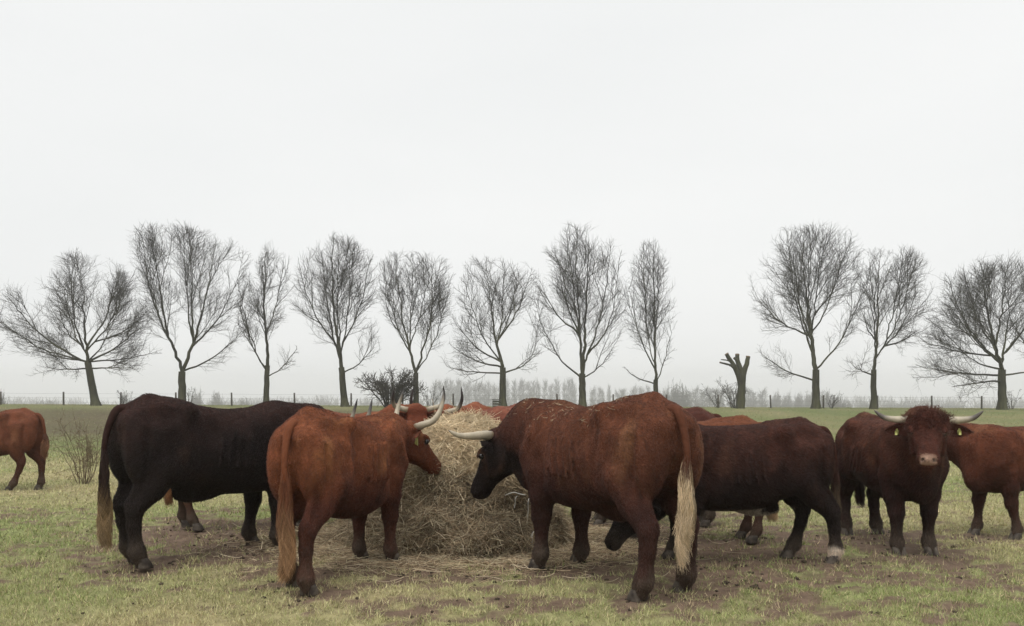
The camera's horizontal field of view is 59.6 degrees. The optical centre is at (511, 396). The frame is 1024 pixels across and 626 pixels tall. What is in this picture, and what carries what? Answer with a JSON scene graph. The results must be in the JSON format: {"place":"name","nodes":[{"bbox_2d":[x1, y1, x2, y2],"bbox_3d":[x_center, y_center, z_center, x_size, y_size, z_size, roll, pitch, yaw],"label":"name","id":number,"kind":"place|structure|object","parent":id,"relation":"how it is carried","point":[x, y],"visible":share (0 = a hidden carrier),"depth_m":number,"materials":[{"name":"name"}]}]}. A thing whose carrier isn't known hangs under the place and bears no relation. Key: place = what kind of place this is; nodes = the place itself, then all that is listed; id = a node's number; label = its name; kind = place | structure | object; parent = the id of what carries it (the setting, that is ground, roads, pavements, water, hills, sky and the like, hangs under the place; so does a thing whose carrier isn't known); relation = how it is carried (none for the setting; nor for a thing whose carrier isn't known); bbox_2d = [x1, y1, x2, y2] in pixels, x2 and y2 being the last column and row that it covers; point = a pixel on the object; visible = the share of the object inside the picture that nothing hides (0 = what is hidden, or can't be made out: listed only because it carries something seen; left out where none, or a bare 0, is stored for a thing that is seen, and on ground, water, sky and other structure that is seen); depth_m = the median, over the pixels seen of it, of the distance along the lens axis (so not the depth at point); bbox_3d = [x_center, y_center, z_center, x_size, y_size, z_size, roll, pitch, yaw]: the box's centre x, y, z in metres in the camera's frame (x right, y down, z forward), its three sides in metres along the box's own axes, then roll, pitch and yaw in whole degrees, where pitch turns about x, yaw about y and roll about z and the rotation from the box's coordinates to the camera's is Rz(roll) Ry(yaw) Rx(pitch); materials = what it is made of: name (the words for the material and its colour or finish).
{"place":"outdoors","nodes":[
{"label":"outdoors","id":0,"kind":"place"},
{"bbox_2d":[0,403,1023,625],"bbox_3d":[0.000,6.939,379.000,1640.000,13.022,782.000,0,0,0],"label":"ground","id":1,"kind":"structure","parent":0,"point":[98,413],"depth_m":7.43,"materials":[{"name":"green plant"}]},
{"bbox_2d":[0,408,49,490],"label":"cow","id":2,"kind":"object","parent":1,"relation":"on","point":[22,431],"visible":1,"depth_m":13.65},
{"bbox_2d":[35,397,59,403],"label":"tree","id":3,"kind":"object","parent":1,"relation":"on","point":[49,402],"visible":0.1,"depth_m":478.56,"materials":[{"name":"grey plant"}]},
{"bbox_2d":[49,408,105,483],"bbox_3d":[-7.199,0.851,15.146,1.109,1.359,1.286,0,0,0],"label":"bare thicket","id":4,"kind":"object","parent":1,"relation":"on","point":[89,454],"visible":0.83,"depth_m":14.98,"materials":[{"name":"brown plant"}]},
{"bbox_2d":[0,249,161,405],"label":"bare tree","id":5,"kind":"object","parent":1,"relation":"on","point":[122,292],"visible":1,"depth_m":55.35,"materials":[{"name":"grey plant"}]},
{"bbox_2d":[122,389,128,403],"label":"tree","id":6,"kind":"object","parent":1,"relation":"on","point":[124,398],"visible":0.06,"depth_m":383.33,"materials":[{"name":"grey plant"}]},
{"bbox_2d":[117,390,134,403],"bbox_3d":[-25.004,0.078,58.072,1.300,1.051,0.944,0,0,24],"label":"scrub bush","id":7,"kind":"object","parent":1,"relation":"on","point":[122,398],"visible":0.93,"depth_m":57.89,"materials":[{"name":"grey plant"}]},
{"bbox_2d":[125,220,253,399],"bbox_3d":[-19.972,-5.045,54.576,8.102,11.482,6.558,0,0,0],"label":"bare tree","id":8,"kind":"object","parent":1,"relation":"on","point":[150,243],"visible":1,"depth_m":54.17,"materials":[{"name":"grey plant"}]},
{"bbox_2d":[186,387,196,401],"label":"scrub bush","id":9,"kind":"object","parent":1,"relation":"on","point":[191,395],"visible":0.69,"depth_m":57.89,"materials":[{"name":"grey plant"}]},
{"bbox_2d":[190,388,204,404],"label":"tree","id":10,"kind":"object","parent":1,"relation":"on","point":[197,401],"visible":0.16,"depth_m":415.57,"materials":[{"name":"grey plant"}]},
{"bbox_2d":[210,391,225,404],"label":"tree","id":11,"kind":"object","parent":1,"relation":"on","point":[216,402],"visible":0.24,"depth_m":430.94,"materials":[{"name":"grey plant"}]},
{"bbox_2d":[163,489,300,530],"bbox_3d":[-2.652,0.807,9.783,2.175,1.250,0.613,0,0,-6],"label":"cow","id":12,"kind":"object","parent":1,"relation":"on","point":[186,515],"visible":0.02,"depth_m":9.62},
{"bbox_2d":[95,393,371,569],"bbox_3d":[-2.444,0.712,8.377,2.655,1.470,0.901,0,0,-35],"label":"bull","id":13,"kind":"object","parent":1,"relation":"on","point":[155,448],"visible":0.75,"depth_m":7.69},
{"bbox_2d":[238,397,253,404],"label":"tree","id":14,"kind":"object","parent":1,"relation":"on","point":[247,402],"visible":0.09,"depth_m":446.35,"materials":[{"name":"grey plant"}]},
{"bbox_2d":[232,241,299,401],"bbox_3d":[-14.864,-4.482,54.709,4.371,10.315,3.543,0,0,0],"label":"bare tree","id":15,"kind":"object","parent":1,"relation":"on","point":[266,367],"visible":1,"depth_m":54.38,"materials":[{"name":"grey plant"}]},
{"bbox_2d":[285,232,381,406],"bbox_3d":[-11.040,-4.720,55.302,6.427,10.912,4.847,0,0,20],"label":"bare tree","id":16,"kind":"object","parent":1,"relation":"on","point":[343,276],"visible":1,"depth_m":55.00,"materials":[{"name":"grey plant"}]},
{"bbox_2d":[266,390,444,596],"bbox_3d":[-1.290,0.698,7.509,0.730,1.520,2.221,0,0,26],"label":"cow","id":17,"kind":"object","parent":1,"relation":"on","point":[323,466],"visible":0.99,"depth_m":6.78},
{"bbox_2d":[326,386,445,422],"bbox_3d":[-1.811,0.665,10.701,2.497,1.572,0.657,0,0,38],"label":"cow","id":18,"kind":"object","parent":1,"relation":"on","point":[417,412],"visible":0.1,"depth_m":10.12},
{"bbox_2d":[353,365,425,406],"bbox_3d":[-7.225,-0.634,54.073,4.382,2.772,4.383,0,0,-45],"label":"brushy shrub","id":19,"kind":"object","parent":1,"relation":"on","point":[384,387],"visible":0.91,"depth_m":53.43,"materials":[{"name":"plant"}]},
{"bbox_2d":[377,247,456,402],"bbox_3d":[-5.913,-4.178,55.229,5.349,9.822,4.404,0,0,0],"label":"bare tree","id":20,"kind":"object","parent":1,"relation":"on","point":[439,303],"visible":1,"depth_m":54.95,"materials":[{"name":"grey plant"}]},
{"bbox_2d":[422,381,447,405],"bbox_3d":[-5.128,-0.192,56.835,2.326,1.757,2.125,0,0,0],"label":"scrub bush","id":21,"kind":"object","parent":1,"relation":"on","point":[427,391],"visible":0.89,"depth_m":56.86,"materials":[{"name":"grey plant"}]},
{"bbox_2d":[431,381,438,404],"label":"poplar","id":22,"kind":"object","parent":1,"relation":"on","point":[436,390],"visible":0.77,"depth_m":530.89,"materials":[{"name":"grey plant"}]},
{"bbox_2d":[436,379,442,401],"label":"poplar","id":23,"kind":"object","parent":1,"relation":"on","point":[440,385],"visible":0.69,"depth_m":526.79,"materials":[{"name":"grey plant"}]},
{"bbox_2d":[443,379,450,403],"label":"poplar","id":24,"kind":"object","parent":1,"relation":"on","point":[447,394],"visible":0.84,"depth_m":528.53,"materials":[{"name":"grey plant"}]},
{"bbox_2d":[322,399,574,561],"bbox_3d":[-0.596,0.883,8.922,2.252,1.374,1.920,0,0,0],"label":"hay pile","id":25,"kind":"object","parent":1,"relation":"on","point":[443,510],"visible":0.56,"depth_m":8.39,"materials":[{"name":"beige plant"}]},
{"bbox_2d":[409,387,490,415],"bbox_3d":[-0.631,0.673,11.371,0.768,1.572,2.333,0,0,15],"label":"cow","id":26,"kind":"object","parent":1,"relation":"on","point":[476,406],"visible":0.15,"depth_m":10.74},
{"bbox_2d":[448,378,454,404],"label":"poplar","id":27,"kind":"object","parent":1,"relation":"on","point":[451,393],"visible":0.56,"depth_m":549.75,"materials":[{"name":"grey plant"}]},
{"bbox_2d":[451,382,459,405],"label":"poplar","id":28,"kind":"object","parent":1,"relation":"on","point":[457,392],"visible":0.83,"depth_m":526.43,"materials":[{"name":"grey plant"}]},
{"bbox_2d":[455,379,462,402],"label":"poplar","id":29,"kind":"object","parent":1,"relation":"on","point":[458,382],"visible":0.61,"depth_m":536.26,"materials":[{"name":"grey plant"}]},
{"bbox_2d":[183,515,736,587],"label":"loose hay","id":30,"kind":"object","parent":1,"relation":"on","point":[599,536],"depth_m":7.96},
{"bbox_2d":[462,382,469,404],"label":"poplar","id":31,"kind":"object","parent":1,"relation":"on","point":[465,394],"visible":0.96,"depth_m":539.41,"materials":[{"name":"grey plant"}]},
{"bbox_2d":[466,379,472,403],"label":"poplar","id":32,"kind":"object","parent":1,"relation":"on","point":[470,390],"visible":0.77,"depth_m":551.75,"materials":[{"name":"grey plant"}]},
{"bbox_2d":[471,380,480,401],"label":"poplar","id":33,"kind":"object","parent":1,"relation":"on","point":[475,393],"visible":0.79,"depth_m":536.79,"materials":[{"name":"grey plant"}]},
{"bbox_2d":[477,380,483,404],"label":"poplar","id":34,"kind":"object","parent":1,"relation":"on","point":[479,398],"visible":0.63,"depth_m":546.12,"materials":[{"name":"grey plant"}]},
{"bbox_2d":[480,383,486,404],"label":"poplar","id":35,"kind":"object","parent":1,"relation":"on","point":[484,400],"visible":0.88,"depth_m":529.68,"materials":[{"name":"grey plant"}]},
{"bbox_2d":[484,379,492,405],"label":"poplar","id":36,"kind":"object","parent":1,"relation":"on","point":[488,391],"visible":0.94,"depth_m":526.51,"materials":[{"name":"grey plant"}]},
{"bbox_2d":[440,254,548,406],"bbox_3d":[-1.071,-4.124,55.914,6.960,9.718,4.743,0,0,0],"label":"bare tree","id":37,"kind":"object","parent":1,"relation":"on","point":[502,386],"visible":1,"depth_m":55.97,"materials":[{"name":"grey plant"}]},
{"bbox_2d":[491,382,498,402],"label":"poplar","id":38,"kind":"object","parent":1,"relation":"on","point":[496,393],"visible":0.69,"depth_m":537.18,"materials":[{"name":"grey plant"}]},
{"bbox_2d":[492,399,501,406],"bbox_3d":[-0.931,0.411,54.200,0.600,0.510,0.500,0,0,0],"label":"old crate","id":39,"kind":"object","parent":1,"relation":"on","point":[496,404],"visible":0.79,"depth_m":53.98,"materials":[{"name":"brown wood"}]},
{"bbox_2d":[479,402,517,422],"bbox_3d":[-0.056,0.762,10.956,0.701,1.388,2.270,0,0,14],"label":"cow","id":40,"kind":"object","parent":1,"relation":"on","point":[502,410],"visible":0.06,"depth_m":10.44},
{"bbox_2d":[4,516,1006,624],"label":"mud clods","id":41,"kind":"object","parent":1,"relation":"on","point":[755,586],"visible":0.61,"depth_m":7.40,"materials":[{"name":"brown soil"}]},
{"bbox_2d":[506,376,510,405],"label":"poplar","id":42,"kind":"object","parent":1,"relation":"on","point":[507,391],"visible":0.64,"depth_m":552.86,"materials":[{"name":"grey plant"}]},
{"bbox_2d":[0,392,1017,408],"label":"wire fence","id":43,"kind":"object","parent":1,"relation":"on","point":[770,396],"visible":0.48,"depth_m":58.43,"materials":[{"name":"grey metal"}]},
{"bbox_2d":[2,394,1023,407],"bbox_3d":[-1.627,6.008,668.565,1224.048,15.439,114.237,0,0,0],"label":"wood","id":44,"kind":"object","parent":1,"relation":"on","point":[882,403],"visible":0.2,"depth_m":653.81,"materials":[{"name":"grey plant"}]},
{"bbox_2d":[509,379,517,403],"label":"poplar","id":45,"kind":"object","parent":1,"relation":"on","point":[514,391],"visible":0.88,"depth_m":540.00,"materials":[{"name":"grey plant"}]},
{"bbox_2d":[517,377,522,401],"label":"poplar","id":46,"kind":"object","parent":1,"relation":"on","point":[519,388],"visible":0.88,"depth_m":529.37,"materials":[{"name":"grey plant"}]},
{"bbox_2d":[519,379,526,399],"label":"poplar","id":47,"kind":"object","parent":1,"relation":"on","point":[524,386],"visible":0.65,"depth_m":539.82,"materials":[{"name":"grey plant"}]},
{"bbox_2d":[525,380,531,397],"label":"poplar","id":48,"kind":"object","parent":1,"relation":"on","point":[527,388],"visible":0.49,"depth_m":560.38,"materials":[{"name":"grey plant"}]},
{"bbox_2d":[530,379,537,397],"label":"poplar","id":49,"kind":"object","parent":1,"relation":"on","point":[533,393],"visible":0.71,"depth_m":539.00,"materials":[{"name":"grey plant"}]},
{"bbox_2d":[535,378,540,397],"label":"poplar","id":50,"kind":"object","parent":1,"relation":"on","point":[537,385],"visible":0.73,"depth_m":534.04,"materials":[{"name":"grey plant"}]},
{"bbox_2d":[540,379,548,398],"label":"poplar","id":51,"kind":"object","parent":1,"relation":"on","point":[543,390],"visible":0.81,"depth_m":524.47,"materials":[{"name":"grey plant"}]},
{"bbox_2d":[547,384,553,399],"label":"poplar","id":52,"kind":"object","parent":1,"relation":"on","point":[550,395],"visible":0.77,"depth_m":552.46,"materials":[{"name":"grey plant"}]},
{"bbox_2d":[552,377,560,399],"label":"poplar","id":53,"kind":"object","parent":1,"relation":"on","point":[556,388],"visible":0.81,"depth_m":561.02,"materials":[{"name":"grey plant"}]},
{"bbox_2d":[562,380,566,399],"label":"poplar","id":54,"kind":"object","parent":1,"relation":"on","point":[564,389],"visible":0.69,"depth_m":540.79,"materials":[{"name":"grey plant"}]},
{"bbox_2d":[565,378,570,400],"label":"poplar","id":55,"kind":"object","parent":1,"relation":"on","point":[568,386],"visible":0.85,"depth_m":532.87,"materials":[{"name":"grey plant"}]},
{"bbox_2d":[569,378,573,400],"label":"poplar","id":56,"kind":"object","parent":1,"relation":"on","point":[571,388],"visible":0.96,"depth_m":530.53,"materials":[{"name":"grey plant"}]},
{"bbox_2d":[572,382,576,403],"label":"poplar","id":57,"kind":"object","parent":1,"relation":"on","point":[574,393],"visible":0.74,"depth_m":549.11,"materials":[{"name":"grey plant"}]},
{"bbox_2d":[448,391,703,602],"bbox_3d":[0.550,0.709,7.303,2.473,1.484,1.069,0,0,44],"label":"bull","id":58,"kind":"object","parent":1,"relation":"on","point":[630,458],"visible":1,"depth_m":6.58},
{"bbox_2d":[496,397,625,425],"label":"hay wisps","id":59,"kind":"object","parent":58,"relation":"on","point":[532,397],"depth_m":7.33,"materials":[{"name":"brown plant"}]},
{"bbox_2d":[528,222,629,406],"bbox_3d":[4.136,-5.039,55.083,6.449,11.679,5.248,0,0,0],"label":"bare tree","id":60,"kind":"object","parent":1,"relation":"on","point":[573,281],"visible":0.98,"depth_m":54.94,"materials":[{"name":"grey plant"}]},
{"bbox_2d":[589,384,596,405],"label":"poplar","id":61,"kind":"object","parent":1,"relation":"on","point":[593,400],"visible":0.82,"depth_m":529.66,"materials":[{"name":"grey plant"}]},
{"bbox_2d":[595,386,601,402],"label":"poplar","id":62,"kind":"object","parent":1,"relation":"on","point":[599,394],"visible":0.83,"depth_m":527.90,"materials":[{"name":"grey plant"}]},
{"bbox_2d":[601,388,604,401],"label":"poplar","id":63,"kind":"object","parent":1,"relation":"on","point":[602,398],"visible":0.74,"depth_m":531.30,"materials":[{"name":"grey plant"}]},
{"bbox_2d":[606,385,611,401],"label":"poplar","id":64,"kind":"object","parent":1,"relation":"on","point":[609,396],"visible":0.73,"depth_m":546.44,"materials":[{"name":"grey plant"}]},
{"bbox_2d":[616,388,624,397],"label":"poplar","id":65,"kind":"object","parent":1,"relation":"on","point":[621,395],"visible":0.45,"depth_m":545.26,"materials":[{"name":"grey plant"}]},
{"bbox_2d":[637,386,644,393],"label":"poplar","id":66,"kind":"object","parent":1,"relation":"on","point":[640,391],"visible":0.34,"depth_m":562.35,"materials":[{"name":"grey plant"}]},
{"bbox_2d":[618,239,677,391],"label":"bare tree","id":67,"kind":"object","parent":1,"relation":"on","point":[653,319],"visible":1,"depth_m":55.34,"materials":[{"name":"grey plant"}]},
{"bbox_2d":[591,406,721,527],"bbox_3d":[1.375,0.793,10.255,2.205,1.347,0.689,0,0,2],"label":"bull","id":68,"kind":"object","parent":1,"relation":"on","point":[699,413],"visible":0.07,"depth_m":10.05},
{"bbox_2d":[659,382,671,399],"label":"tree","id":69,"kind":"object","parent":1,"relation":"on","point":[666,391],"visible":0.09,"depth_m":416.20,"materials":[{"name":"grey plant"}]},
{"bbox_2d":[667,378,691,406],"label":"tree","id":70,"kind":"object","parent":1,"relation":"on","point":[681,397],"visible":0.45,"depth_m":366.31,"materials":[{"name":"grey plant"}]},
{"bbox_2d":[686,390,694,406],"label":"poplar","id":71,"kind":"object","parent":1,"relation":"on","point":[689,399],"visible":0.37,"depth_m":479.46,"materials":[{"name":"grey plant"}]},
{"bbox_2d":[690,385,699,406],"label":"poplar","id":72,"kind":"object","parent":1,"relation":"on","point":[696,399],"visible":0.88,"depth_m":479.70,"materials":[{"name":"grey plant"}]},
{"bbox_2d":[698,389,706,406],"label":"poplar","id":73,"kind":"object","parent":1,"relation":"on","point":[702,397],"visible":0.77,"depth_m":479.11,"materials":[{"name":"grey plant"}]},
{"bbox_2d":[628,414,779,543],"bbox_3d":[1.612,0.813,8.884,2.048,1.256,0.702,0,0,-1],"label":"cow","id":74,"kind":"object","parent":1,"relation":"on","point":[755,528],"visible":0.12,"depth_m":8.85},
{"bbox_2d":[704,387,714,406],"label":"poplar","id":75,"kind":"object","parent":1,"relation":"on","point":[708,397],"visible":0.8,"depth_m":479.36,"materials":[{"name":"grey plant"}]},
{"bbox_2d":[700,384,729,407],"bbox_3d":[13.610,-0.065,59.846,1.984,1.664,1.987,0,0,-38],"label":"scrub bush","id":76,"kind":"object","parent":1,"relation":"on","point":[705,390],"visible":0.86,"depth_m":59.88,"materials":[{"name":"grey plant"}]},
{"bbox_2d":[710,388,720,406],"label":"poplar","id":77,"kind":"object","parent":1,"relation":"on","point":[715,402],"visible":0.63,"depth_m":479.92,"materials":[{"name":"grey plant"}]},
{"bbox_2d":[719,387,724,406],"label":"poplar","id":78,"kind":"object","parent":1,"relation":"on","point":[722,398],"visible":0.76,"depth_m":479.82,"materials":[{"name":"grey plant"}]},
{"bbox_2d":[604,416,844,564],"bbox_3d":[1.822,0.809,7.797,2.053,1.254,0.667,0,0,-2],"label":"bull","id":79,"kind":"object","parent":1,"relation":"on","point":[763,468],"visible":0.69,"depth_m":7.57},
{"bbox_2d":[723,385,735,406],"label":"poplar","id":80,"kind":"object","parent":1,"relation":"on","point":[729,394],"visible":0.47,"depth_m":479.67,"materials":[{"name":"grey plant"}]},
{"bbox_2d":[715,377,749,407],"bbox_3d":[13.983,-0.271,56.435,1.811,2.083,2.658,0,0,-22],"label":"scrub bush","id":81,"kind":"object","parent":1,"relation":"on","point":[732,400],"visible":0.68,"depth_m":56.67,"materials":[{"name":"grey plant"}]},
{"bbox_2d":[719,353,749,408],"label":"pollard tree","id":82,"kind":"object","parent":1,"relation":"on","point":[740,371],"visible":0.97,"depth_m":54.82,"materials":[{"name":"grey plant"}]},
{"bbox_2d":[745,386,753,406],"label":"poplar","id":83,"kind":"object","parent":1,"relation":"on","point":[748,400],"visible":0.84,"depth_m":479.05,"materials":[{"name":"grey plant"}]},
{"bbox_2d":[748,391,760,406],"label":"poplar","id":84,"kind":"object","parent":1,"relation":"on","point":[755,401],"visible":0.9,"depth_m":479.56,"materials":[{"name":"grey plant"}]},
{"bbox_2d":[757,387,768,406],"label":"poplar","id":85,"kind":"object","parent":1,"relation":"on","point":[761,398],"visible":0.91,"depth_m":479.81,"materials":[{"name":"grey plant"}]},
{"bbox_2d":[769,391,782,406],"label":"tree","id":86,"kind":"object","parent":1,"relation":"on","point":[776,402],"visible":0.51,"depth_m":479.16,"materials":[{"name":"grey plant"}]},
{"bbox_2d":[781,391,791,406],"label":"tree","id":87,"kind":"object","parent":1,"relation":"on","point":[786,402],"visible":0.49,"depth_m":479.30,"materials":[{"name":"grey plant"}]},
{"bbox_2d":[792,393,804,406],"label":"tree","id":88,"kind":"object","parent":1,"relation":"on","point":[798,401],"visible":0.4,"depth_m":479.13,"materials":[{"name":"grey plant"}]},
{"bbox_2d":[804,388,811,406],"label":"tree","id":89,"kind":"object","parent":1,"relation":"on","point":[808,400],"visible":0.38,"depth_m":479.61,"materials":[{"name":"grey plant"}]},
{"bbox_2d":[747,219,876,408],"bbox_3d":[18.548,-5.072,55.599,7.707,11.822,5.896,0,0,0],"label":"bare tree","id":90,"kind":"object","parent":1,"relation":"on","point":[809,330],"visible":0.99,"depth_m":55.63,"materials":[{"name":"grey plant"}]},
{"bbox_2d":[820,387,833,406],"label":"tree","id":91,"kind":"object","parent":1,"relation":"on","point":[821,398],"visible":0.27,"depth_m":399.11,"materials":[{"name":"grey plant"}]},
{"bbox_2d":[825,393,841,407],"bbox_3d":[20.867,0.259,58.044,0.721,1.073,1.229,0,0,-28],"label":"scrub bush","id":92,"kind":"object","parent":1,"relation":"on","point":[833,401],"visible":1,"depth_m":58.07,"materials":[{"name":"grey plant"}]},
{"bbox_2d":[826,391,846,407],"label":"tree","id":93,"kind":"object","parent":1,"relation":"on","point":[840,405],"visible":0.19,"depth_m":351.17,"materials":[{"name":"grey plant"}]},
{"bbox_2d":[842,398,852,407],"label":"tree","id":94,"kind":"object","parent":1,"relation":"on","point":[848,405],"visible":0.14,"depth_m":383.06,"materials":[{"name":"grey plant"}]},
{"bbox_2d":[851,401,878,407],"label":"tree","id":95,"kind":"object","parent":1,"relation":"on","point":[861,405],"visible":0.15,"depth_m":541.80,"materials":[{"name":"grey plant"}]},
{"bbox_2d":[839,244,942,408],"bbox_3d":[23.033,-4.246,54.523,6.888,10.141,5.700,0,0,0],"label":"bare tree","id":96,"kind":"object","parent":1,"relation":"on","point":[873,388],"visible":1,"depth_m":53.92,"materials":[{"name":"grey plant"}]},
{"bbox_2d":[883,400,913,407],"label":"tree","id":97,"kind":"object","parent":1,"relation":"on","point":[889,405],"visible":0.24,"depth_m":558.38,"materials":[{"name":"grey plant"}]},
{"bbox_2d":[834,403,982,555],"bbox_3d":[3.632,0.780,8.567,0.839,1.380,2.292,0,0,-2],"label":"bull","id":98,"kind":"object","parent":1,"relation":"on","point":[895,463],"visible":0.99,"depth_m":8.25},
{"bbox_2d":[933,401,964,407],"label":"tree","id":99,"kind":"object","parent":1,"relation":"on","point":[950,406],"visible":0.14,"depth_m":572.49,"materials":[{"name":"grey plant"}]},
{"bbox_2d":[907,249,1023,409],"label":"bare tree","id":100,"kind":"object","parent":1,"relation":"on","point":[975,312],"visible":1,"depth_m":54.53,"materials":[{"name":"grey plant"}]},
{"bbox_2d":[946,423,1023,539],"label":"cow","id":101,"kind":"object","parent":1,"relation":"on","point":[985,459],"visible":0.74,"depth_m":9.20},
{"bbox_2d":[999,272,1023,359],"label":"bare tree","id":102,"kind":"object","parent":1,"relation":"on","point":[1010,322],"visible":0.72,"depth_m":55.53,"materials":[{"name":"grey plant"}]},
{"bbox_2d":[1007,389,1021,408],"bbox_3d":[32.434,0.157,58.093,1.616,1.373,1.123,0,0,0],"label":"scrub bush","id":103,"kind":"object","parent":1,"relation":"on","point":[1011,398],"visible":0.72,"depth_m":58.01,"materials":[{"name":"grey plant"}]},
{"bbox_2d":[0,0,1023,407],"label":"sky","id":104,"kind":"structure","parent":0,"point":[703,130],"materials":[{"name":"white"}]}
]}

